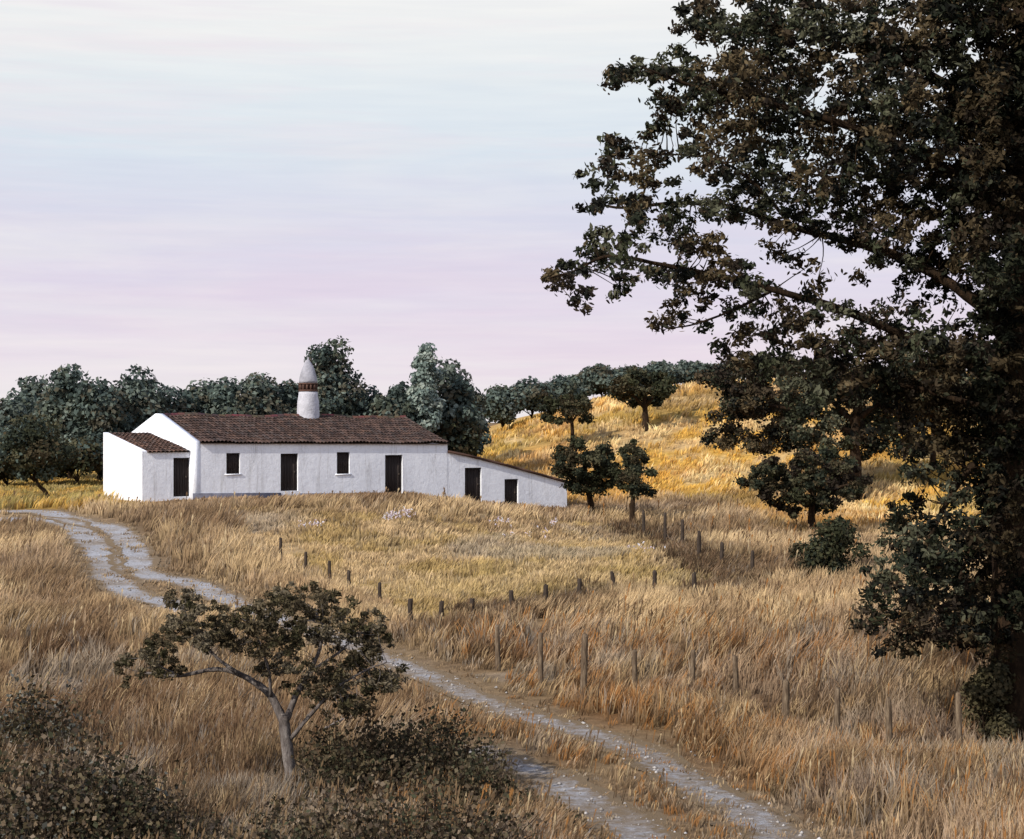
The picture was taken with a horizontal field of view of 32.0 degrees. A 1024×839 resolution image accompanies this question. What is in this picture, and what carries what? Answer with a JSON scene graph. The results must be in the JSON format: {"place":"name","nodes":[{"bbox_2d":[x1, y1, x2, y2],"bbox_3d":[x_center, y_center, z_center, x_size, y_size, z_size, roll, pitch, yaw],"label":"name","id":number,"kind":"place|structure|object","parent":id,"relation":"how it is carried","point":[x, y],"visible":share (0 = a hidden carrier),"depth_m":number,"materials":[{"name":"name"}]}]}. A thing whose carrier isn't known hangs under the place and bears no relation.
{"place":"outdoors","nodes":[
{"label":"outdoors","id":0,"kind":"place"},
{"bbox_2d":[0,509,827,838],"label":"dirt road","id":1,"kind":"structure","parent":0,"point":[632,825],"depth_m":41.53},
{"bbox_2d":[12,511,839,838],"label":"loose stones","id":2,"kind":"object","parent":1,"relation":"on","point":[524,719],"visible":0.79,"depth_m":40.93,"materials":[{"name":"grey stone"}]},
{"bbox_2d":[0,383,1001,838],"bbox_3d":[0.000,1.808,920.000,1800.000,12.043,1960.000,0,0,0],"label":"ground","id":3,"kind":"structure","parent":0,"point":[596,719],"depth_m":58.46,"materials":[{"name":"yellow plant"}]},
{"bbox_2d":[0,445,26,485],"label":"bush","id":4,"kind":"object","parent":3,"relation":"on","point":[6,475],"visible":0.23,"depth_m":111.50,"materials":[{"name":"green plant"}]},
{"bbox_2d":[0,387,40,442],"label":"tree","id":5,"kind":"object","parent":3,"relation":"on","point":[12,409],"visible":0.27,"depth_m":121.30,"materials":[{"name":"green plant"}]},
{"bbox_2d":[7,375,48,421],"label":"tree","id":6,"kind":"object","parent":3,"relation":"on","point":[33,387],"visible":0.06,"depth_m":125.32,"materials":[{"name":"green plant"}]},
{"bbox_2d":[0,412,81,497],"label":"tree","id":7,"kind":"object","parent":3,"relation":"on","point":[36,447],"visible":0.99,"depth_m":100.90,"materials":[{"name":"green plant"}]},
{"bbox_2d":[0,667,98,760],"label":"shrub","id":8,"kind":"object","parent":3,"relation":"on","point":[32,725],"visible":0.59,"depth_m":41.11,"materials":[{"name":"green plant"}]},
{"bbox_2d":[31,463,74,482],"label":"bush","id":9,"kind":"object","parent":3,"relation":"on","point":[60,475],"visible":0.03,"depth_m":113.16,"materials":[{"name":"green plant"}]},
{"bbox_2d":[32,363,88,479],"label":"tree","id":10,"kind":"object","parent":3,"relation":"on","point":[60,392],"visible":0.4,"depth_m":118.66,"materials":[{"name":"green plant"}]},
{"bbox_2d":[57,436,102,484],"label":"tree","id":11,"kind":"object","parent":3,"relation":"on","point":[91,458],"visible":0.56,"depth_m":112.32,"materials":[{"name":"green plant"}]},
{"bbox_2d":[0,697,191,838],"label":"shrub","id":12,"kind":"object","parent":3,"relation":"on","point":[50,807],"visible":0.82,"depth_m":29.92,"materials":[{"name":"green plant"}]},
{"bbox_2d":[92,441,102,480],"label":"bush","id":13,"kind":"object","parent":3,"relation":"on","point":[100,474],"visible":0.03,"depth_m":115.53,"materials":[{"name":"green plant"}]},
{"bbox_2d":[60,376,137,479],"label":"tree","id":14,"kind":"object","parent":3,"relation":"on","point":[97,413],"visible":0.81,"depth_m":116.86,"materials":[{"name":"green plant"}]},
{"bbox_2d":[46,753,214,838],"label":"shrub","id":15,"kind":"object","parent":3,"relation":"on","point":[141,816],"visible":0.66,"depth_m":29.72,"materials":[{"name":"green plant"}]},
{"bbox_2d":[108,364,176,432],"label":"tree","id":16,"kind":"object","parent":3,"relation":"on","point":[145,402],"visible":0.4,"depth_m":120.24,"materials":[{"name":"green plant"}]},
{"bbox_2d":[155,385,197,412],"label":"tree","id":17,"kind":"object","parent":3,"relation":"on","point":[179,404],"visible":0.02,"depth_m":123.46,"materials":[{"name":"green plant"}]},
{"bbox_2d":[181,378,219,416],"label":"tree","id":18,"kind":"object","parent":3,"relation":"on","point":[194,391],"visible":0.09,"depth_m":125.91,"materials":[{"name":"green plant"}]},
{"bbox_2d":[138,803,283,838],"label":"shrub","id":19,"kind":"object","parent":3,"relation":"on","point":[174,833],"visible":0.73,"depth_m":29.78,"materials":[{"name":"green plant"}]},
{"bbox_2d":[195,376,267,414],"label":"tree","id":20,"kind":"object","parent":3,"relation":"on","point":[225,395],"visible":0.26,"depth_m":125.16,"materials":[{"name":"green plant"}]},
{"bbox_2d":[110,580,410,788],"bbox_3d":[-5.057,5.588,35.665,6.031,4.768,5.097,0,0,0],"label":"oak tree","id":21,"kind":"object","parent":3,"relation":"on","point":[388,680],"visible":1,"depth_m":35.31,"materials":[{"name":"green plant"}]},
{"bbox_2d":[238,372,298,414],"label":"tree","id":22,"kind":"object","parent":3,"relation":"on","point":[260,386],"visible":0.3,"depth_m":127.02,"materials":[{"name":"green plant"}]},
{"bbox_2d":[279,538,281,557],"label":"fence post","id":23,"kind":"object","parent":3,"relation":"on","point":[280,543],"visible":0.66,"depth_m":75.59,"materials":[{"name":"wood"}]},
{"bbox_2d":[278,379,298,413],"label":"tree","id":24,"kind":"object","parent":3,"relation":"on","point":[293,405],"visible":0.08,"depth_m":129.15,"materials":[{"name":"green plant"}]},
{"bbox_2d":[232,794,352,838],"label":"shrub","id":25,"kind":"object","parent":3,"relation":"on","point":[278,807],"visible":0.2,"depth_m":31.70,"materials":[{"name":"green plant"}]},
{"bbox_2d":[304,552,307,568],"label":"fence post","id":26,"kind":"object","parent":3,"relation":"on","point":[305,559],"visible":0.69,"depth_m":72.07,"materials":[{"name":"brown wood"}]},
{"bbox_2d":[328,560,331,578],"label":"fence post","id":27,"kind":"object","parent":3,"relation":"on","point":[329,566],"visible":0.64,"depth_m":69.49,"materials":[{"name":"wood"}]},
{"bbox_2d":[103,358,566,506],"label":"farmhouse","id":28,"kind":"object","parent":3,"relation":"on","point":[306,448],"visible":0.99,"depth_m":101.91,"materials":[{"name":"paint"}]},
{"bbox_2d":[173,458,188,496],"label":"door","id":29,"kind":"structure","parent":28,"relation":"in","point":[180,465],"depth_m":97.07,"materials":[{"name":"brown wood"}]},
{"bbox_2d":[281,453,296,490],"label":"door","id":30,"kind":"structure","parent":28,"relation":"in","point":[288,461],"depth_m":100.56,"materials":[{"name":"brown wood"}]},
{"bbox_2d":[385,455,400,493],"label":"door","id":31,"kind":"structure","parent":28,"relation":"in","point":[392,462],"depth_m":104.49,"materials":[{"name":"brown wood"}]},
{"bbox_2d":[465,468,479,499],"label":"door","id":32,"kind":"structure","parent":28,"relation":"in","point":[472,475],"depth_m":107.68,"materials":[{"name":"brown wood"}]},
{"bbox_2d":[505,479,516,503],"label":"door","id":33,"kind":"structure","parent":28,"relation":"in","point":[510,484],"depth_m":109.30,"materials":[{"name":"brown wood"}]},
{"bbox_2d":[304,335,368,416],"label":"tree","id":34,"kind":"object","parent":3,"relation":"on","point":[338,392],"visible":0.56,"depth_m":118.22,"materials":[{"name":"green plant"}]},
{"bbox_2d":[347,570,350,586],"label":"fence post","id":35,"kind":"object","parent":3,"relation":"on","point":[349,575],"visible":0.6,"depth_m":66.81,"materials":[{"name":"brown wood"}]},
{"bbox_2d":[258,696,446,804],"bbox_3d":[-3.160,6.873,38.697,3.776,2.896,9.043,0,0,0],"label":"shrub","id":36,"kind":"object","parent":3,"relation":"on","point":[340,753],"visible":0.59,"depth_m":35.68,"materials":[{"name":"green plant"}]},
{"bbox_2d":[349,383,382,415],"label":"tree","id":37,"kind":"object","parent":3,"relation":"on","point":[373,392],"visible":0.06,"depth_m":121.18,"materials":[{"name":"green plant"}]},
{"bbox_2d":[378,582,381,598],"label":"fence post","id":38,"kind":"object","parent":3,"relation":"on","point":[379,590],"visible":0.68,"depth_m":63.86,"materials":[{"name":"brown wood"}]},
{"bbox_2d":[243,763,546,838],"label":"shrub","id":39,"kind":"object","parent":3,"relation":"on","point":[429,823],"visible":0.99,"depth_m":29.27,"materials":[{"name":"green plant"}]},
{"bbox_2d":[363,381,428,423],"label":"tree","id":40,"kind":"object","parent":3,"relation":"on","point":[394,402],"visible":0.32,"depth_m":118.02,"materials":[{"name":"green plant"}]},
{"bbox_2d":[407,598,412,623],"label":"fence post","id":41,"kind":"object","parent":3,"relation":"on","point":[410,606],"visible":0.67,"depth_m":59.48,"materials":[{"name":"wood"}]},
{"bbox_2d":[405,342,445,432],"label":"tree","id":42,"kind":"object","parent":3,"relation":"on","point":[425,398],"visible":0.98,"depth_m":117.50,"materials":[{"name":"green plant"}]},
{"bbox_2d":[356,692,506,794],"bbox_3d":[-1.728,6.840,36.628,3.347,2.603,3.635,0,0,0],"label":"shrub","id":43,"kind":"object","parent":3,"relation":"on","point":[438,751],"visible":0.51,"depth_m":36.31,"materials":[{"name":"green plant"}]},
{"bbox_2d":[438,600,443,626],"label":"fence post","id":44,"kind":"object","parent":3,"relation":"on","point":[441,606],"visible":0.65,"depth_m":59.02,"materials":[{"name":"wood"}]},
{"bbox_2d":[415,356,486,450],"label":"tree","id":45,"kind":"object","parent":3,"relation":"on","point":[454,389],"visible":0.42,"depth_m":120.02,"materials":[{"name":"green plant"}]},
{"bbox_2d":[433,411,484,455],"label":"tree","id":46,"kind":"object","parent":3,"relation":"on","point":[455,446],"visible":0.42,"depth_m":119.31,"materials":[{"name":"green plant"}]},
{"bbox_2d":[470,598,474,613],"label":"fence post","id":47,"kind":"object","parent":3,"relation":"on","point":[472,600],"visible":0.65,"depth_m":60.62,"materials":[{"name":"wood"}]},
{"bbox_2d":[414,738,538,819],"bbox_3d":[-0.620,6.962,33.469,2.385,2.165,2.470,0,0,0],"label":"shrub","id":48,"kind":"object","parent":3,"relation":"on","point":[466,773],"visible":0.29,"depth_m":33.33,"materials":[{"name":"green plant"}]},
{"bbox_2d":[466,391,491,455],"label":"tree","id":49,"kind":"object","parent":3,"relation":"on","point":[479,399],"visible":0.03,"depth_m":127.56,"materials":[{"name":"green plant"}]},
{"bbox_2d":[298,508,664,548],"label":"wildflowers","id":50,"kind":"object","parent":3,"relation":"on","point":[489,520],"visible":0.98,"depth_m":88.16,"materials":[{"name":"white plant"}]},
{"bbox_2d":[0,372,984,519],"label":"hill grass","id":51,"kind":"structure","parent":3,"relation":"on","point":[668,498],"depth_m":121.14,"materials":[{"name":"yellow plant"}]},
{"bbox_2d":[0,487,991,623],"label":"meadow grass","id":52,"kind":"structure","parent":3,"relation":"on","point":[48,568],"depth_m":75.66,"materials":[{"name":"beige plant"}]},
{"bbox_2d":[495,625,500,670],"bbox_3d":[-0.412,6.763,51.646,0.186,1.660,0.163,0,0,32],"label":"fence post","id":53,"kind":"object","parent":3,"relation":"on","point":[497,648],"visible":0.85,"depth_m":51.60,"materials":[{"name":"wood"}]},
{"bbox_2d":[481,383,531,427],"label":"tree","id":54,"kind":"object","parent":3,"relation":"on","point":[506,404],"visible":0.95,"depth_m":148.96,"materials":[{"name":"green plant"}]},
{"bbox_2d":[509,590,513,605],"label":"fence post","id":55,"kind":"object","parent":3,"relation":"on","point":[511,595],"visible":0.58,"depth_m":61.25,"materials":[{"name":"wood"}]},
{"bbox_2d":[0,487,1023,838],"bbox_3d":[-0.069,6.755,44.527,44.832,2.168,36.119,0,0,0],"label":"tall grass","id":56,"kind":"structure","parent":3,"relation":"on","point":[766,747],"depth_m":44.15,"materials":[{"name":"brown plant"}]},
{"bbox_2d":[509,375,558,418],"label":"tree","id":57,"kind":"object","parent":3,"relation":"on","point":[537,393],"visible":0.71,"depth_m":151.16,"materials":[{"name":"green plant"}]},
{"bbox_2d":[538,632,542,684],"bbox_3d":[0.784,6.793,49.265,0.164,1.856,0.170,0,0,0],"label":"fence post","id":58,"kind":"object","parent":3,"relation":"on","point":[540,655],"visible":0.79,"depth_m":49.22,"materials":[{"name":"brown wood"}]},
{"bbox_2d":[543,584,547,601],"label":"fence post","id":59,"kind":"object","parent":3,"relation":"on","point":[545,589],"visible":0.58,"depth_m":62.98,"materials":[{"name":"wood"}]},
{"bbox_2d":[534,374,586,407],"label":"tree","id":60,"kind":"object","parent":3,"relation":"on","point":[561,384],"visible":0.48,"depth_m":153.91,"materials":[{"name":"green plant"}]},
{"bbox_2d":[546,792,586,827],"bbox_3d":[0.998,7.488,33.519,0.757,1.008,0.936,0,0,21],"label":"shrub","id":61,"kind":"object","parent":3,"relation":"on","point":[576,815],"visible":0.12,"depth_m":33.43,"materials":[{"name":"green plant"}]},
{"bbox_2d":[537,391,596,440],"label":"tree","id":62,"kind":"object","parent":3,"relation":"on","point":[568,408],"visible":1,"depth_m":130.06,"materials":[{"name":"green plant"}]},
{"bbox_2d":[577,578,581,592],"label":"fence post","id":63,"kind":"object","parent":3,"relation":"on","point":[579,584],"visible":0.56,"depth_m":64.40,"materials":[{"name":"wood"}]},
{"bbox_2d":[444,574,719,620],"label":"grass","id":64,"kind":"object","parent":3,"relation":"on","point":[461,605],"visible":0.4,"depth_m":61.60,"materials":[{"name":"brown plant"}]},
{"bbox_2d":[580,634,587,694],"bbox_3d":[1.922,6.800,47.886,0.201,2.118,0.240,0,0,-39],"label":"fence post","id":65,"kind":"object","parent":3,"relation":"on","point":[584,658],"visible":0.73,"depth_m":47.80,"materials":[{"name":"wood"}]},
{"bbox_2d":[547,435,623,514],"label":"tree","id":66,"kind":"object","parent":3,"relation":"on","point":[596,480],"visible":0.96,"depth_m":100.37,"materials":[{"name":"green plant"}]},
{"bbox_2d":[567,368,603,396],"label":"tree","id":67,"kind":"object","parent":3,"relation":"on","point":[580,380],"visible":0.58,"depth_m":156.81,"materials":[{"name":"green plant"}]},
{"bbox_2d":[582,363,622,397],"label":"tree","id":68,"kind":"object","parent":3,"relation":"on","point":[601,375],"visible":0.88,"depth_m":156.52,"materials":[{"name":"green plant"}]},
{"bbox_2d":[610,571,615,585],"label":"fence post","id":69,"kind":"object","parent":3,"relation":"on","point":[612,576],"visible":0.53,"depth_m":65.76,"materials":[{"name":"wood"}]},
{"bbox_2d":[612,363,651,389],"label":"tree","id":70,"kind":"object","parent":3,"relation":"on","point":[620,369],"visible":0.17,"depth_m":160.33,"materials":[{"name":"green plant"}]},
{"bbox_2d":[606,438,658,520],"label":"tree","id":71,"kind":"object","parent":3,"relation":"on","point":[633,485],"visible":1,"depth_m":97.30,"materials":[{"name":"green plant"}]},
{"bbox_2d":[631,649,636,688],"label":"fence post","id":72,"kind":"object","parent":3,"relation":"on","point":[634,663],"visible":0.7,"depth_m":48.75,"materials":[{"name":"brown wood"}]},
{"bbox_2d":[605,367,679,430],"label":"tree","id":73,"kind":"object","parent":3,"relation":"on","point":[659,388],"visible":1,"depth_m":132.36,"materials":[{"name":"green plant"}]},
{"bbox_2d":[642,510,645,532],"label":"fence post","id":74,"kind":"object","parent":3,"relation":"on","point":[643,521],"visible":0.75,"depth_m":91.37,"materials":[{"name":"wood"}]},
{"bbox_2d":[652,570,656,587],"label":"fence post","id":75,"kind":"object","parent":3,"relation":"on","point":[654,575],"visible":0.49,"depth_m":64.54,"materials":[{"name":"wood"}]},
{"bbox_2d":[643,359,679,384],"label":"tree","id":76,"kind":"object","parent":3,"relation":"on","point":[663,366],"visible":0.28,"depth_m":162.83,"materials":[{"name":"green plant"}]},
{"bbox_2d":[663,513,666,540],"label":"fence post","id":77,"kind":"object","parent":3,"relation":"on","point":[665,527],"visible":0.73,"depth_m":87.81,"materials":[{"name":"wood"}]},
{"bbox_2d":[680,519,683,542],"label":"fence post","id":78,"kind":"object","parent":3,"relation":"on","point":[682,530],"visible":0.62,"depth_m":83.31,"materials":[{"name":"wood"}]},
{"bbox_2d":[673,359,712,383],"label":"tree","id":79,"kind":"object","parent":3,"relation":"on","point":[684,367],"visible":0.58,"depth_m":164.79,"materials":[{"name":"green plant"}]},
{"bbox_2d":[690,649,695,682],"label":"fence post","id":80,"kind":"object","parent":3,"relation":"on","point":[692,664],"visible":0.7,"depth_m":48.27,"materials":[{"name":"brown wood"}]},
{"bbox_2d":[692,572,696,592],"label":"fence post","id":81,"kind":"object","parent":3,"relation":"on","point":[694,579],"visible":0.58,"depth_m":64.71,"materials":[{"name":"wood"}]},
{"bbox_2d":[610,517,781,591],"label":"grass","id":82,"kind":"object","parent":3,"relation":"on","point":[700,560],"visible":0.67,"depth_m":73.53,"materials":[{"name":"brown plant"}]},
{"bbox_2d":[697,530,700,554],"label":"fence post","id":83,"kind":"object","parent":3,"relation":"on","point":[699,541],"visible":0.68,"depth_m":74.28,"materials":[{"name":"brown wood"}]},
{"bbox_2d":[720,542,723,559],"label":"fence post","id":84,"kind":"object","parent":3,"relation":"on","point":[721,550],"visible":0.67,"depth_m":72.21,"materials":[{"name":"brown wood"}]},
{"bbox_2d":[704,363,741,379],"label":"tree","id":85,"kind":"object","parent":3,"relation":"on","point":[736,374],"visible":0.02,"depth_m":167.27,"materials":[{"name":"green plant"}]},
{"bbox_2d":[733,655,738,696],"bbox_3d":[5.968,6.951,47.610,0.177,1.379,0.165,0,0,0],"label":"fence post","id":86,"kind":"object","parent":3,"relation":"on","point":[735,676],"visible":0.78,"depth_m":47.54,"materials":[{"name":"brown wood"}]},
{"bbox_2d":[750,550,754,570],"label":"fence post","id":87,"kind":"object","parent":3,"relation":"on","point":[752,559],"visible":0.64,"depth_m":69.83,"materials":[{"name":"wood"}]},
{"bbox_2d":[540,0,1023,744],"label":"oak tree","id":88,"kind":"object","parent":3,"relation":"on","point":[974,120],"visible":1,"depth_m":40.18,"materials":[{"name":"green plant"}]},
{"bbox_2d":[781,679,789,723],"bbox_3d":[6.688,7.095,43.614,0.208,1.498,0.228,0,0,0],"label":"fence post","id":89,"kind":"object","parent":3,"relation":"on","point":[786,697],"visible":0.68,"depth_m":43.56,"materials":[{"name":"brown wood"}]},
{"bbox_2d":[786,541,808,565],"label":"bush","id":90,"kind":"object","parent":3,"relation":"on","point":[793,550],"visible":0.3,"depth_m":73.76,"materials":[{"name":"green plant"}]},
{"bbox_2d":[733,445,874,532],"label":"tree","id":91,"kind":"object","parent":3,"relation":"on","point":[810,479],"visible":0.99,"depth_m":90.67,"materials":[{"name":"green plant"}]},
{"bbox_2d":[686,351,932,499],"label":"tree","id":92,"kind":"object","parent":3,"relation":"on","point":[743,401],"visible":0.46,"depth_m":111.38,"materials":[{"name":"green plant"}]},
{"bbox_2d":[794,514,872,576],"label":"bush","id":93,"kind":"object","parent":3,"relation":"on","point":[830,548],"visible":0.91,"depth_m":69.69,"materials":[{"name":"green plant"}]},
{"bbox_2d":[833,687,839,735],"bbox_3d":[7.661,7.121,42.160,0.176,1.600,0.167,0,0,40],"label":"fence post","id":94,"kind":"object","parent":3,"relation":"on","point":[837,708],"visible":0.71,"depth_m":42.10,"materials":[{"name":"wood"}]},
{"bbox_2d":[885,697,892,750],"bbox_3d":[8.632,7.159,40.870,0.186,1.614,0.191,0,0,0],"label":"fence post","id":95,"kind":"object","parent":3,"relation":"on","point":[888,707],"visible":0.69,"depth_m":40.80,"materials":[{"name":"brown wood"}]},
{"bbox_2d":[866,360,976,472],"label":"tree","id":96,"kind":"object","parent":3,"relation":"on","point":[970,375],"visible":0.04,"depth_m":116.23,"materials":[{"name":"green plant"}]},
{"bbox_2d":[955,691,962,751],"bbox_3d":[10.075,7.107,40.231,0.200,1.951,0.163,0,0,34],"label":"fence post","id":97,"kind":"object","parent":3,"relation":"on","point":[958,712],"visible":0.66,"depth_m":40.19,"materials":[{"name":"brown wood"}]},
{"bbox_2d":[959,655,1022,749],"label":"bush","id":98,"kind":"object","parent":3,"relation":"on","point":[987,688],"visible":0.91,"depth_m":41.39,"materials":[{"name":"green plant"}]},
{"bbox_2d":[0,0,1014,422],"label":"sky","id":99,"kind":"structure","parent":0,"point":[190,190],"materials":[{"name":"white"}]}
]}

